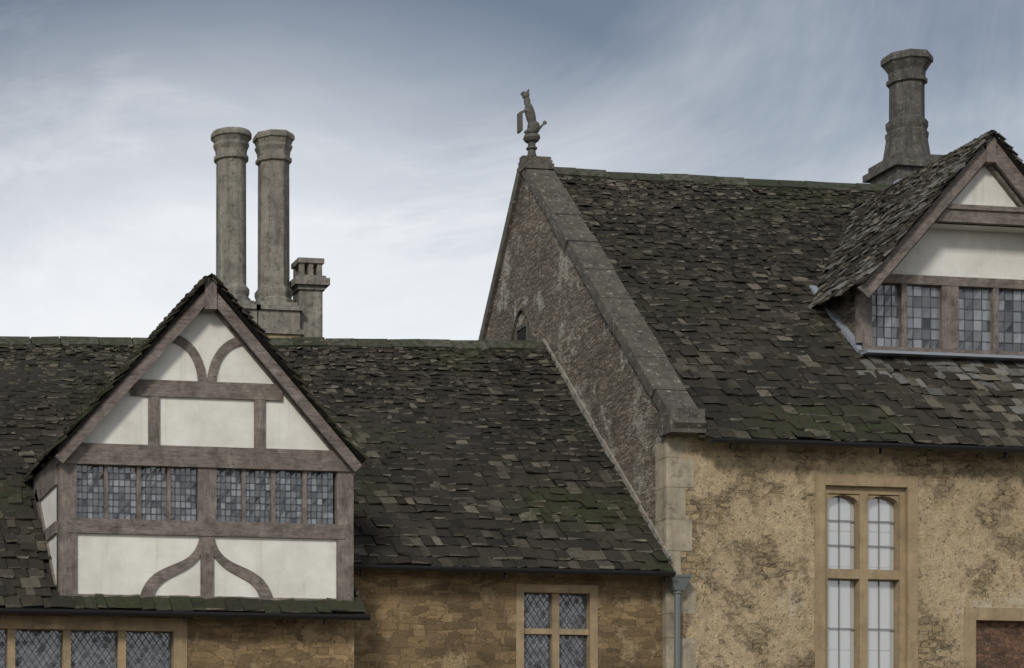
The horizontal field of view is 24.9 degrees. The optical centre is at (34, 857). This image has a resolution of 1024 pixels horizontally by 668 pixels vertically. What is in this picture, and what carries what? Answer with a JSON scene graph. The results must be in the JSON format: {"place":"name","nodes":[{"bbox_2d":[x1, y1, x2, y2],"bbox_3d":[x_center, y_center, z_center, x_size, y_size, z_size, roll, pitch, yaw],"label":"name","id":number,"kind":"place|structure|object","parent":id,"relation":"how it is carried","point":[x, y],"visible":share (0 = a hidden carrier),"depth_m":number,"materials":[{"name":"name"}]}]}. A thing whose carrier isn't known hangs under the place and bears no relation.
{"place":"outdoors","nodes":[
{"label":"outdoors","id":0,"kind":"place"},
{"bbox_2d":[0,336,546,350],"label":"roof ridge","id":1,"kind":"structure","parent":0,"point":[124,342],"depth_m":30.80,"materials":[{"name":"grey stone"}]},
{"bbox_2d":[0,595,579,666],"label":"dark windows","id":2,"kind":"structure","parent":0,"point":[168,641],"depth_m":27.60,"materials":[{"name":"black glass"}]},
{"bbox_2d":[0,584,597,667],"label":"stone window","id":3,"kind":"structure","parent":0,"point":[67,625],"depth_m":25.80,"materials":[{"name":"beige stone"}]},
{"bbox_2d":[0,180,1011,613],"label":"roof under sheets","id":4,"kind":"structure","parent":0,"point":[456,430],"depth_m":29.26,"materials":[{"name":"grey"}]},
{"bbox_2d":[0,608,370,624],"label":"gutter","id":5,"kind":"object","parent":4,"relation":"attached to","point":[323,617],"visible":1,"depth_m":25.45,"materials":[{"name":"black metal"}]},
{"bbox_2d":[265,334,300,337],"bbox_3d":[3.111,-6.585,31.466,1.210,1.570,0.640,0,0,-9],"label":"ledge","id":6,"kind":"object","parent":4,"relation":"on","point":[279,336],"visible":0.07,"depth_m":31.20,"materials":[{"name":"beige stone"}]},
{"bbox_2d":[238,300,304,336],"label":"chimney plinths","id":7,"kind":"object","parent":6,"relation":"on","point":[272,317],"visible":0.42,"depth_m":31.20,"materials":[{"name":"grey stone"}]},
{"bbox_2d":[211,127,294,303],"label":"chimney stacks","id":8,"kind":"object","parent":7,"relation":"on","point":[273,149],"visible":0.89,"depth_m":31.30,"materials":[{"name":"grey stone"}]},
{"bbox_2d":[290,257,329,336],"bbox_3d":[3.895,-7.245,31.595,0.510,2.490,0.510,0,0,-9],"label":"small chimney","id":9,"kind":"object","parent":4,"relation":"on","point":[309,283],"visible":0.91,"depth_m":31.42,"materials":[{"name":"grey stone"}]},
{"bbox_2d":[0,339,674,613],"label":"range roof tiles","id":10,"kind":"object","parent":4,"relation":"on","point":[610,520],"visible":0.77,"depth_m":28.43,"materials":[{"name":"grey stone"}]},
{"bbox_2d":[22,273,367,481],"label":"dormer roof tiles","id":11,"kind":"object","parent":10,"relation":"on","point":[130,361],"visible":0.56,"depth_m":25.63,"materials":[{"name":"grey stone"}]},
{"bbox_2d":[34,287,361,603],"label":"dormer timbers","id":12,"kind":"object","parent":10,"relation":"on","point":[338,456],"visible":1,"depth_m":25.71,"materials":[{"name":"brown wood"}]},
{"bbox_2d":[33,311,335,598],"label":"plaster panels","id":13,"kind":"object","parent":12,"relation":"attached to","point":[120,564],"visible":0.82,"depth_m":25.76,"materials":[{"name":"white paint"}]},
{"bbox_2d":[57,277,353,600],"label":"timber posts","id":14,"kind":"object","parent":10,"relation":"on","point":[206,496],"visible":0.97,"depth_m":25.73,"materials":[{"name":"wood"}]},
{"bbox_2d":[354,564,675,581],"bbox_3d":[5.756,-3.455,26.944,4.270,0.111,0.156,0,0,-9],"label":"gutter","id":15,"kind":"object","parent":10,"relation":"attached to","point":[362,567],"depth_m":26.89,"materials":[{"name":"black metal"}]},
{"bbox_2d":[354,564,662,667],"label":"range wall","id":16,"kind":"structure","parent":0,"point":[425,619],"depth_m":27.23,"materials":[{"name":"brown stone"}]},
{"bbox_2d":[0,0,1023,339],"label":"sky","id":17,"kind":"structure","parent":0,"point":[401,115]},
{"bbox_2d":[485,177,665,638],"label":"gable wall","id":18,"kind":"structure","parent":0,"point":[541,282],"depth_m":30.26,"materials":[{"name":"grey stone"}]},
{"bbox_2d":[510,308,535,340],"bbox_3d":[7.164,-7.475,32.181,0.240,0.984,1.536,0,0,-9],"label":"gable window","id":19,"kind":"structure","parent":18,"relation":"in","point":[527,324],"depth_m":32.13,"materials":[{"name":"grey stone"}]},
{"bbox_2d":[478,155,706,436],"bbox_3d":[7.314,-7.314,31.728,0.470,5.637,9.150,0,0,-9],"label":"gable coping","id":20,"kind":"object","parent":18,"relation":"on","point":[680,414],"visible":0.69,"depth_m":29.55,"materials":[{"name":"stone"}]},
{"bbox_2d":[517,89,546,155],"bbox_3d":[7.212,-10.620,32.097,0.429,0.975,0.250,0,0,-9],"label":"roof finial statue","id":21,"kind":"object","parent":20,"relation":"on","point":[531,138],"visible":1,"depth_m":32.04,"materials":[{"name":"stone"}]},
{"bbox_2d":[542,338,670,558],"bbox_3d":[7.525,-5.512,29.404,0.025,3.659,4.056,0,0,-9],"label":"flashing","id":22,"kind":"object","parent":18,"relation":"attached to","point":[590,421],"visible":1,"depth_m":29.26,"materials":[{"name":"grey metal"}]},
{"bbox_2d":[554,167,889,191],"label":"roof ridge","id":23,"kind":"structure","parent":0,"point":[733,181],"depth_m":32.57,"materials":[{"name":"grey stone"}]},
{"bbox_2d":[666,436,1023,667],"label":"stone wall","id":24,"kind":"structure","parent":0,"point":[748,562],"depth_m":27.82,"materials":[{"name":"beige stone"}]},
{"bbox_2d":[655,440,695,667],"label":"corner quoins","id":25,"kind":"object","parent":24,"relation":"attached to","point":[674,531],"visible":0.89,"depth_m":27.56,"materials":[{"name":"beige stone"}]},
{"bbox_2d":[663,574,691,667],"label":"drainpipe","id":26,"kind":"object","parent":25,"relation":"attached to","point":[677,584],"visible":1,"depth_m":27.41,"materials":[{"name":"grey metal"}]},
{"bbox_2d":[557,169,1023,446],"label":"tall range roof tiles","id":27,"kind":"object","parent":24,"relation":"on","point":[983,404],"visible":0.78,"depth_m":29.38,"materials":[{"name":"grey stone"}]},
{"bbox_2d":[822,268,861,344],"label":"dormer cheeks","id":28,"kind":"object","parent":27,"relation":"on","point":[843,306],"visible":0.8,"depth_m":29.64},
{"bbox_2d":[709,437,1023,457],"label":"gutter","id":29,"kind":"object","parent":27,"relation":"attached to","point":[880,446],"depth_m":27.53,"materials":[{"name":"black metal"}]},
{"bbox_2d":[862,48,943,184],"bbox_3d":[13.186,-10.550,33.522,0.920,3.100,0.920,0,0,-9],"label":"chimney","id":30,"kind":"object","parent":27,"relation":"on","point":[907,151],"visible":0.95,"depth_m":33.29,"materials":[{"name":"stone"}]},
{"bbox_2d":[807,130,1023,308],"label":"dormer roof tiles","id":31,"kind":"object","parent":27,"relation":"on","point":[852,260],"visible":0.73,"depth_m":29.83,"materials":[{"name":"grey stone"}]},
{"bbox_2d":[809,285,1023,361],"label":"lead flashing","id":32,"kind":"object","parent":27,"relation":"on","point":[837,319],"visible":1,"depth_m":29.33,"materials":[{"name":"grey metal"}]},
{"bbox_2d":[815,473,917,667],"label":"window surround","id":33,"kind":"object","parent":24,"relation":"in","point":[899,493],"depth_m":28.04,"materials":[{"name":"beige stone"}]},
{"bbox_2d":[828,496,894,667],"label":"window glazing bars","id":34,"kind":"object","parent":33,"relation":"attached to","point":[878,546],"visible":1,"depth_m":28.15,"materials":[{"name":"grey metal"}]},
{"bbox_2d":[964,607,1023,667],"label":"blocked opening","id":35,"kind":"object","parent":24,"relation":"in","point":[999,644],"depth_m":28.34,"materials":[{"name":"red brick"}]},
{"bbox_2d":[828,497,893,667],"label":"window panes","id":36,"kind":"structure","parent":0,"point":[847,594],"depth_m":28.15,"materials":[{"name":"white glass"}]},
{"bbox_2d":[855,133,998,350],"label":"timber posts","id":37,"kind":"object","parent":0,"point":[948,317],"visible":0.86,"depth_m":29.39,"materials":[{"name":"brown wood"}]},
{"bbox_2d":[857,140,1023,355],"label":"timber beams","id":38,"kind":"structure","parent":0,"point":[1005,172],"depth_m":29.10,"materials":[{"name":"wood"}]},
{"bbox_2d":[891,166,1023,279],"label":"plaster panels","id":39,"kind":"object","parent":38,"relation":"attached to","point":[969,250],"visible":0.67,"depth_m":29.45,"materials":[{"name":"white paint"}]},
{"label":"ground","id":40,"kind":"structure","parent":0,"visible":0},
{"bbox_2d":[1,608,353,667],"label":"stone wall","id":41,"kind":"structure","parent":40,"relation":"on","point":[254,643],"depth_m":25.98,"materials":[{"name":"brown stone"}]},
{"bbox_2d":[0,284,1023,667],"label":"leaded glass windows","id":42,"kind":"structure","parent":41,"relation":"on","point":[978,308],"depth_m":25.94,"materials":[{"name":"grey glass"}]},
{"bbox_2d":[0,284,1023,667],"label":"window panes","id":43,"kind":"structure","parent":42,"relation":"attached to","point":[296,484],"depth_m":25.88,"materials":[{"name":"grey glass"}]}
]}

